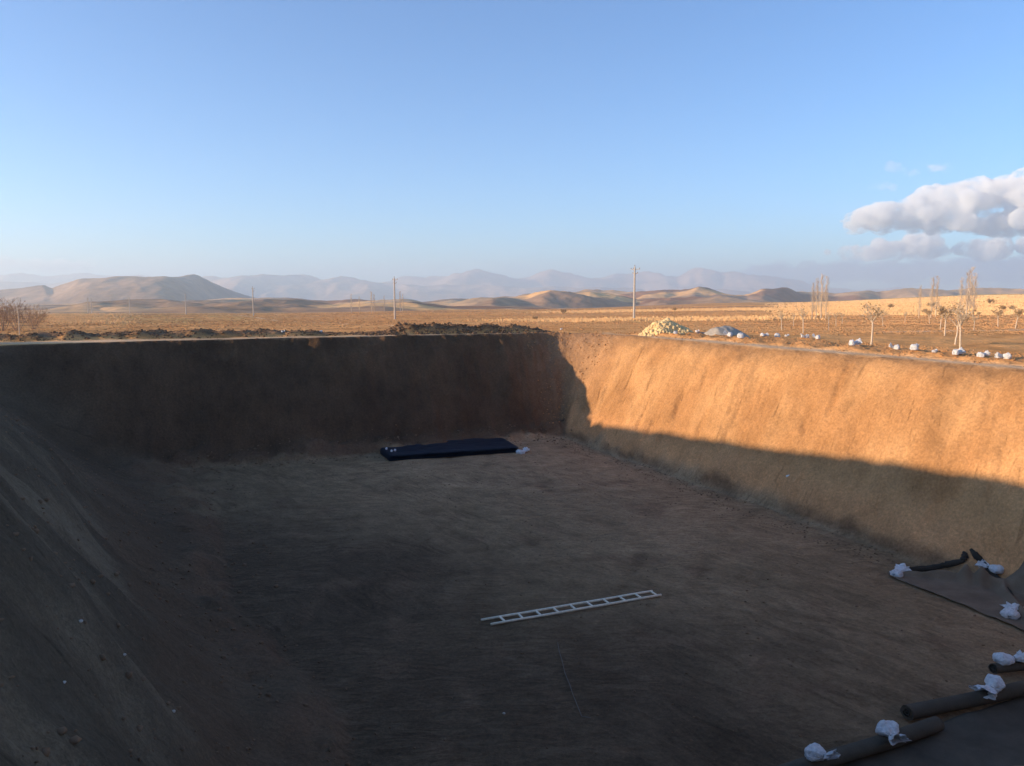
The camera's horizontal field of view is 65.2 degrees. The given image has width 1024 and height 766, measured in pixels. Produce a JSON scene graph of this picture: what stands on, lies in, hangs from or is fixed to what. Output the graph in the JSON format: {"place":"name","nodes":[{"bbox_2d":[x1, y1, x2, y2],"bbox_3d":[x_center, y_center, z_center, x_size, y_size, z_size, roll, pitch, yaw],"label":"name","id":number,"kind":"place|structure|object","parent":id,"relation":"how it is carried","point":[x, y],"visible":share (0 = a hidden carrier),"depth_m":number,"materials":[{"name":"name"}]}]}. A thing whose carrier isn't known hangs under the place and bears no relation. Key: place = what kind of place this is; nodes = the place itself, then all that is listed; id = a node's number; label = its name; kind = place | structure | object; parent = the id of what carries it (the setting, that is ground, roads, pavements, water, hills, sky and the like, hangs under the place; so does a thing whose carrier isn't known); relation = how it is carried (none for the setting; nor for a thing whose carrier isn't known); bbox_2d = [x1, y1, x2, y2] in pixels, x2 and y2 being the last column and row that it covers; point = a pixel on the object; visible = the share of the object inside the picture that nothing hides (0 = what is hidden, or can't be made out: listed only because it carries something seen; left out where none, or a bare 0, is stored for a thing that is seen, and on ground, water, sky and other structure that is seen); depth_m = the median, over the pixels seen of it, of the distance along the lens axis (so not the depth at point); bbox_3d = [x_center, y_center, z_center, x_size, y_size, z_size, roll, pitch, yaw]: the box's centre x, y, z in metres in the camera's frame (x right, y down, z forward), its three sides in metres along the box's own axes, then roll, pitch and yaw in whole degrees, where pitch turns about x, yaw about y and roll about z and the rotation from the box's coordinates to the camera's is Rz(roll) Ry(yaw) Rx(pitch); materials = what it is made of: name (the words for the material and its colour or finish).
{"place":"outdoors","nodes":[
{"label":"outdoors","id":0,"kind":"place"},
{"bbox_2d":[0,268,906,304],"bbox_3d":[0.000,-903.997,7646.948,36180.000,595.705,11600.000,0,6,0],"label":"mountains","id":1,"kind":"structure","parent":0,"point":[83,287],"depth_m":7578.41,"materials":[{"name":"grey stone"}]},
{"bbox_2d":[0,294,1023,765],"bbox_3d":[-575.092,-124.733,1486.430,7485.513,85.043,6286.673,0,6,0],"label":"ground","id":2,"kind":"structure","parent":0,"point":[892,452],"depth_m":24.14,"materials":[{"name":"soil"}]},
{"bbox_2d":[0,298,19,330],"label":"bush","id":3,"kind":"object","parent":2,"relation":"on","point":[4,313],"visible":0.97,"depth_m":65.93,"materials":[{"name":"brown plant"}]},
{"bbox_2d":[0,298,30,329],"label":"bush","id":4,"kind":"object","parent":2,"relation":"on","point":[20,312],"visible":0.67,"depth_m":71.79,"materials":[{"name":"brown plant"}]},
{"bbox_2d":[20,304,49,328],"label":"bush","id":5,"kind":"object","parent":2,"relation":"on","point":[36,315],"visible":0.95,"depth_m":77.76,"materials":[{"name":"brown plant"}]},
{"bbox_2d":[0,328,362,341],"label":"spoil clods","id":6,"kind":"object","parent":2,"relation":"on","point":[10,336],"visible":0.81,"depth_m":42.12,"materials":[{"name":"soil"}]},
{"bbox_2d":[0,408,370,765],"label":"slope pebbles","id":7,"kind":"object","parent":2,"relation":"on","point":[75,739],"visible":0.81,"depth_m":15.64,"materials":[{"name":"stone"}]},
{"bbox_2d":[252,286,253,315],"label":"utility pole","id":8,"kind":"object","parent":2,"relation":"on","point":[253,300],"visible":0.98,"depth_m":241.71,"materials":[{"name":"wood"}]},
{"bbox_2d":[162,419,572,472],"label":"foot clods","id":9,"kind":"object","parent":2,"relation":"on","point":[207,456],"visible":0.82,"depth_m":39.11,"materials":[{"name":"soil"}]},
{"bbox_2d":[392,278,397,318],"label":"utility pole","id":10,"kind":"object","parent":2,"relation":"on","point":[394,299],"visible":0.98,"depth_m":171.01,"materials":[{"name":"metal"}]},
{"bbox_2d":[380,438,518,460],"bbox_3d":[-3.416,3.272,41.340,6.901,0.387,3.699,-2,7,-19],"label":"folded liner","id":11,"kind":"object","parent":2,"relation":"on","point":[468,447],"visible":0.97,"depth_m":40.33,"materials":[{"name":"black plastic"}]},
{"bbox_2d":[357,322,557,335],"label":"spoil clods","id":12,"kind":"object","parent":2,"relation":"on","point":[399,325],"visible":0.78,"depth_m":48.44,"materials":[{"name":"soil"}]},
{"bbox_2d":[0,301,1023,334],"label":"dry weeds","id":13,"kind":"object","parent":2,"relation":"on","point":[380,320],"visible":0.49,"depth_m":127.16,"materials":[{"name":"brown plant"}]},
{"bbox_2d":[1,310,1023,335],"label":"field clods","id":14,"kind":"object","parent":2,"relation":"on","point":[565,325],"visible":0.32,"depth_m":85.22,"materials":[{"name":"soil"}]},
{"bbox_2d":[516,447,529,453],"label":"sandbag","id":15,"kind":"object","parent":2,"relation":"on","point":[523,451],"visible":1,"depth_m":40.44,"materials":[{"name":"white fabric"}]},
{"bbox_2d":[46,294,1023,323],"bbox_3d":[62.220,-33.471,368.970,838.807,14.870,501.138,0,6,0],"label":"dry stubble","id":16,"kind":"object","parent":2,"relation":"on","point":[901,307],"visible":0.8,"depth_m":242.18,"materials":[{"name":"beige plant"}]},
{"bbox_2d":[525,332,611,423],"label":"corner clods","id":17,"kind":"object","parent":2,"relation":"on","point":[566,364],"visible":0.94,"depth_m":46.51,"materials":[{"name":"soil"}]},
{"bbox_2d":[481,590,661,624],"bbox_3d":[1.604,5.714,20.418,5.005,0.060,0.400,-2,7,-24],"label":"ladder","id":18,"kind":"object","parent":2,"relation":"on","point":[566,605],"visible":1,"depth_m":20.34,"materials":[{"name":"silver aluminium"}]},
{"bbox_2d":[557,642,590,717],"bbox_3d":[1.191,6.158,16.753,0.173,0.059,3.237,-1,6,-8],"label":"rope","id":19,"kind":"object","parent":2,"relation":"on","point":[570,686],"visible":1,"depth_m":16.25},
{"bbox_2d":[192,449,1013,763],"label":"floor pebbles","id":20,"kind":"object","parent":2,"relation":"on","point":[552,603],"visible":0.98,"depth_m":20.64,"materials":[{"name":"soil"}]},
{"bbox_2d":[631,265,639,317],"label":"utility pole","id":21,"kind":"object","parent":2,"relation":"on","point":[634,269],"visible":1,"depth_m":138.08,"materials":[{"name":"concrete"}]},
{"bbox_2d":[638,318,692,335],"bbox_3d":[8.781,-3.118,45.433,3.625,1.188,2.500,0,6,0],"label":"stone heap","id":22,"kind":"object","parent":2,"relation":"on","point":[667,325],"visible":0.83,"depth_m":44.84,"materials":[{"name":"beige stone"}]},
{"bbox_2d":[704,326,749,337],"bbox_3d":[11.578,-2.699,43.166,3.125,0.804,2.250,0,6,0],"label":"gravel heap","id":23,"kind":"object","parent":2,"relation":"on","point":[719,330],"visible":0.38,"depth_m":42.73,"materials":[{"name":"grey gravel"}]},
{"bbox_2d":[724,331,732,336],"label":"sandbag","id":24,"kind":"object","parent":2,"relation":"on","point":[729,334],"visible":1,"depth_m":40.88,"materials":[{"name":"white fabric"}]},
{"bbox_2d":[737,332,743,337],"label":"sandbag","id":25,"kind":"object","parent":2,"relation":"on","point":[740,335],"visible":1,"depth_m":38.63,"materials":[{"name":"white fabric"}]},
{"bbox_2d":[542,433,957,570],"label":"foot clods","id":26,"kind":"object","parent":2,"relation":"on","point":[736,504],"visible":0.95,"depth_m":30.74,"materials":[{"name":"soil"}]},
{"bbox_2d":[777,309,783,329],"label":"orchard tree","id":27,"kind":"object","parent":2,"relation":"on","point":[781,315],"visible":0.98,"depth_m":65.64,"materials":[{"name":"beige plant"}]},
{"bbox_2d":[797,305,806,332],"bbox_3d":[18.082,-3.910,49.833,0.734,1.870,0.644,-5,8,-40],"label":"orchard tree","id":28,"kind":"object","parent":2,"relation":"on","point":[801,315],"visible":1,"depth_m":49.80,"materials":[{"name":"beige plant"}]},
{"bbox_2d":[810,283,815,318],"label":"poplar tree","id":29,"kind":"object","parent":2,"relation":"on","point":[812,302],"visible":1,"depth_m":139.21,"materials":[{"name":"beige plant"}]},
{"bbox_2d":[814,278,819,317],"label":"poplar tree","id":30,"kind":"object","parent":2,"relation":"on","point":[817,290],"visible":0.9,"depth_m":142.12,"materials":[{"name":"beige plant"}]},
{"bbox_2d":[615,332,1023,366],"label":"berm clods","id":31,"kind":"object","parent":2,"relation":"on","point":[1012,358],"visible":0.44,"depth_m":34.76,"materials":[{"name":"soil"}]},
{"bbox_2d":[817,274,825,318],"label":"poplar tree","id":32,"kind":"object","parent":2,"relation":"on","point":[822,294],"visible":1,"depth_m":138.18,"materials":[{"name":"beige plant"}]},
{"bbox_2d":[822,276,829,317],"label":"poplar tree","id":33,"kind":"object","parent":2,"relation":"on","point":[826,294],"visible":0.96,"depth_m":141.09,"materials":[{"name":"beige plant"}]},
{"bbox_2d":[849,338,862,345],"bbox_3d":[14.378,-1.733,33.549,0.530,0.318,0.464,-1,6,-10],"label":"sandbag","id":34,"kind":"object","parent":2,"relation":"on","point":[856,342],"visible":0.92,"depth_m":33.48,"materials":[{"name":"white fabric"}]},
{"bbox_2d":[860,302,884,344],"bbox_3d":[16.256,-2.636,36.215,1.085,2.083,1.018,2,7,17],"label":"orchard tree","id":35,"kind":"object","parent":2,"relation":"on","point":[877,314],"visible":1,"depth_m":36.13,"materials":[{"name":"beige plant"}]},
{"bbox_2d":[876,311,888,323],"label":"orchard tree","id":36,"kind":"object","parent":2,"relation":"on","point":[885,313],"visible":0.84,"depth_m":84.07,"materials":[{"name":"brown plant"}]},
{"bbox_2d":[889,342,899,348],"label":"sandbag","id":37,"kind":"object","parent":2,"relation":"on","point":[897,346],"visible":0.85,"depth_m":31.83,"materials":[{"name":"white fabric"}]},
{"bbox_2d":[910,343,918,349],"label":"sandbag","id":38,"kind":"object","parent":2,"relation":"on","point":[914,346],"visible":1,"depth_m":30.47,"materials":[{"name":"white fabric"}]},
{"bbox_2d":[917,286,922,317],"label":"poplar tree","id":39,"kind":"object","parent":2,"relation":"on","point":[919,304],"visible":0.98,"depth_m":149.11,"materials":[{"name":"beige plant"}]},
{"bbox_2d":[924,309,935,323],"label":"orchard tree","id":40,"kind":"object","parent":2,"relation":"on","point":[927,312],"visible":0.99,"depth_m":97.14,"materials":[{"name":"beige plant"}]},
{"bbox_2d":[839,696,1023,765],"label":"ground sheet","id":41,"kind":"object","parent":2,"relation":"on","point":[992,735],"visible":0.88,"depth_m":14.18,"materials":[{"name":"fabric"}]},
{"bbox_2d":[777,716,944,765],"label":"geotextile roll","id":42,"kind":"object","parent":41,"relation":"on","point":[878,744],"visible":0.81,"depth_m":13.82,"materials":[{"name":"fabric"}]},
{"bbox_2d":[804,743,839,761],"bbox_3d":[5.124,6.159,13.301,0.408,0.228,0.514,-4,1,-30],"label":"sandbag","id":43,"kind":"object","parent":42,"relation":"on","point":[815,752],"visible":1,"depth_m":13.25,"materials":[{"name":"white fabric"}]},
{"bbox_2d":[875,720,911,745],"bbox_3d":[6.632,6.096,13.966,0.439,0.236,0.636,0,6,-4],"label":"sandbag","id":44,"kind":"object","parent":42,"relation":"on","point":[889,729],"visible":1,"depth_m":13.98,"materials":[{"name":"white fabric"}]},
{"bbox_2d":[900,680,1023,719],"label":"geotextile roll","id":45,"kind":"object","parent":41,"relation":"on","point":[932,707],"visible":0.94,"depth_m":15.29,"materials":[{"name":"fabric"}]},
{"bbox_2d":[969,674,1005,699],"bbox_3d":[9.365,5.911,15.648,0.716,0.265,0.546,-15,13,-28],"label":"sandbag","id":46,"kind":"object","parent":45,"relation":"on","point":[994,685],"visible":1,"depth_m":15.61,"materials":[{"name":"white fabric"}]},
{"bbox_2d":[928,277,935,317],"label":"poplar tree","id":47,"kind":"object","parent":2,"relation":"on","point":[933,290],"visible":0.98,"depth_m":147.08,"materials":[{"name":"beige plant"}]},
{"bbox_2d":[932,275,941,316],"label":"poplar tree","id":48,"kind":"object","parent":2,"relation":"on","point":[936,292],"visible":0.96,"depth_m":151.04,"materials":[{"name":"beige plant"}]},
{"bbox_2d":[934,302,959,335],"bbox_3d":[24.718,-3.603,45.522,1.250,2.156,1.056,4,7,31],"label":"orchard tree","id":49,"kind":"object","parent":2,"relation":"on","point":[941,311],"visible":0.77,"depth_m":45.48,"materials":[{"name":"beige plant"}]},
{"bbox_2d":[887,548,1023,629],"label":"ground sheet","id":50,"kind":"object","parent":2,"relation":"on","point":[985,591],"visible":0.94,"depth_m":21.80,"materials":[{"name":"grey fabric"}]},
{"bbox_2d":[890,563,911,576],"bbox_3d":[11.129,5.387,23.000,0.716,0.265,0.546,-4,8,-35],"label":"sandbag","id":51,"kind":"object","parent":50,"relation":"on","point":[899,570],"visible":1,"depth_m":22.98,"materials":[{"name":"white fabric"}]},
{"bbox_2d":[975,559,1003,573],"bbox_3d":[13.452,5.145,22.456,0.552,0.244,0.695,-5,8,-38],"label":"sandbag","id":52,"kind":"object","parent":50,"relation":"on","point":[996,569],"visible":0.98,"depth_m":22.25,"materials":[{"name":"white fabric"}]},
{"bbox_2d":[1000,601,1020,619],"bbox_3d":[12.514,5.698,20.018,0.568,0.251,0.716,3,7,28],"label":"sandbag","id":53,"kind":"object","parent":50,"relation":"on","point":[1009,609],"visible":1,"depth_m":19.83,"materials":[{"name":"white fabric"}]},
{"bbox_2d":[940,305,976,344],"bbox_3d":[20.225,-2.572,36.402,1.422,1.917,0.986,6,9,43],"label":"orchard tree","id":54,"kind":"object","parent":2,"relation":"on","point":[950,315],"visible":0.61,"depth_m":36.40,"materials":[{"name":"beige plant"}]},
{"bbox_2d":[952,347,965,354],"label":"sandbag","id":55,"kind":"object","parent":2,"relation":"on","point":[958,351],"visible":1,"depth_m":28.48,"materials":[{"name":"white fabric"}]},
{"bbox_2d":[955,278,964,311],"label":"poplar tree","id":56,"kind":"object","parent":2,"relation":"on","point":[961,290],"visible":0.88,"depth_m":144.98,"materials":[{"name":"beige plant"}]},
{"bbox_2d":[950,303,973,347],"bbox_3d":[18.525,-2.278,33.095,0.820,2.091,0.719,2,7,20],"label":"orchard tree","id":57,"kind":"object","parent":2,"relation":"on","point":[965,317],"visible":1,"depth_m":33.02,"materials":[{"name":"beige plant"}]},
{"bbox_2d":[963,269,971,315],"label":"poplar tree","id":58,"kind":"object","parent":2,"relation":"on","point":[968,297],"visible":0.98,"depth_m":142.02,"materials":[{"name":"brown plant"}]},
{"bbox_2d":[962,266,975,317],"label":"poplar tree","id":59,"kind":"object","parent":2,"relation":"on","point":[972,285],"visible":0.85,"depth_m":145.94,"materials":[{"name":"brown plant"}]},
{"bbox_2d":[970,272,978,317],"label":"poplar tree","id":60,"kind":"object","parent":2,"relation":"on","point":[974,301],"visible":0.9,"depth_m":149.00,"materials":[{"name":"beige plant"}]},
{"bbox_2d":[976,350,990,356],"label":"sandbag","id":61,"kind":"object","parent":2,"relation":"on","point":[983,354],"visible":1,"depth_m":27.40,"materials":[{"name":"white fabric"}]},
{"bbox_2d":[986,298,996,303],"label":"bush","id":62,"kind":"object","parent":2,"relation":"on","point":[989,300],"visible":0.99,"depth_m":327.73,"materials":[{"name":"brown plant"}]},
{"bbox_2d":[992,309,1004,326],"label":"orchard tree","id":63,"kind":"object","parent":2,"relation":"on","point":[1000,311],"visible":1,"depth_m":79.20,"materials":[{"name":"brown plant"}]},
{"bbox_2d":[994,352,1011,358],"bbox_3d":[16.381,-0.917,26.676,0.429,0.244,0.391,1,6,10],"label":"sandbag","id":64,"kind":"object","parent":2,"relation":"on","point":[1007,355],"visible":1,"depth_m":26.61,"materials":[{"name":"white fabric"}]},
{"bbox_2d":[988,661,1023,673],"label":"geotextile roll","id":65,"kind":"object","parent":2,"relation":"on","point":[995,668],"visible":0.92,"depth_m":16.86,"materials":[{"name":"fabric"}]},
{"bbox_2d":[992,650,1023,665],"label":"sandbag","id":66,"kind":"object","parent":65,"relation":"on","point":[1003,658],"visible":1,"depth_m":16.89,"materials":[{"name":"white fabric"}]},
{"bbox_2d":[1013,307,1023,328],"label":"orchard tree","id":67,"kind":"object","parent":2,"relation":"on","point":[1020,311],"visible":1,"depth_m":70.66,"materials":[{"name":"beige plant"}]},
{"bbox_2d":[0,287,1023,313],"bbox_3d":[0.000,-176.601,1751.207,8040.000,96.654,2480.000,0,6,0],"label":"hills","id":68,"kind":"structure","parent":0,"point":[555,299],"depth_m":1253.94,"materials":[{"name":"brown soil"}]},
{"bbox_2d":[0,0,1023,289],"label":"sky","id":69,"kind":"structure","parent":0,"point":[857,144],"materials":[{"name":"blue"}]}
]}

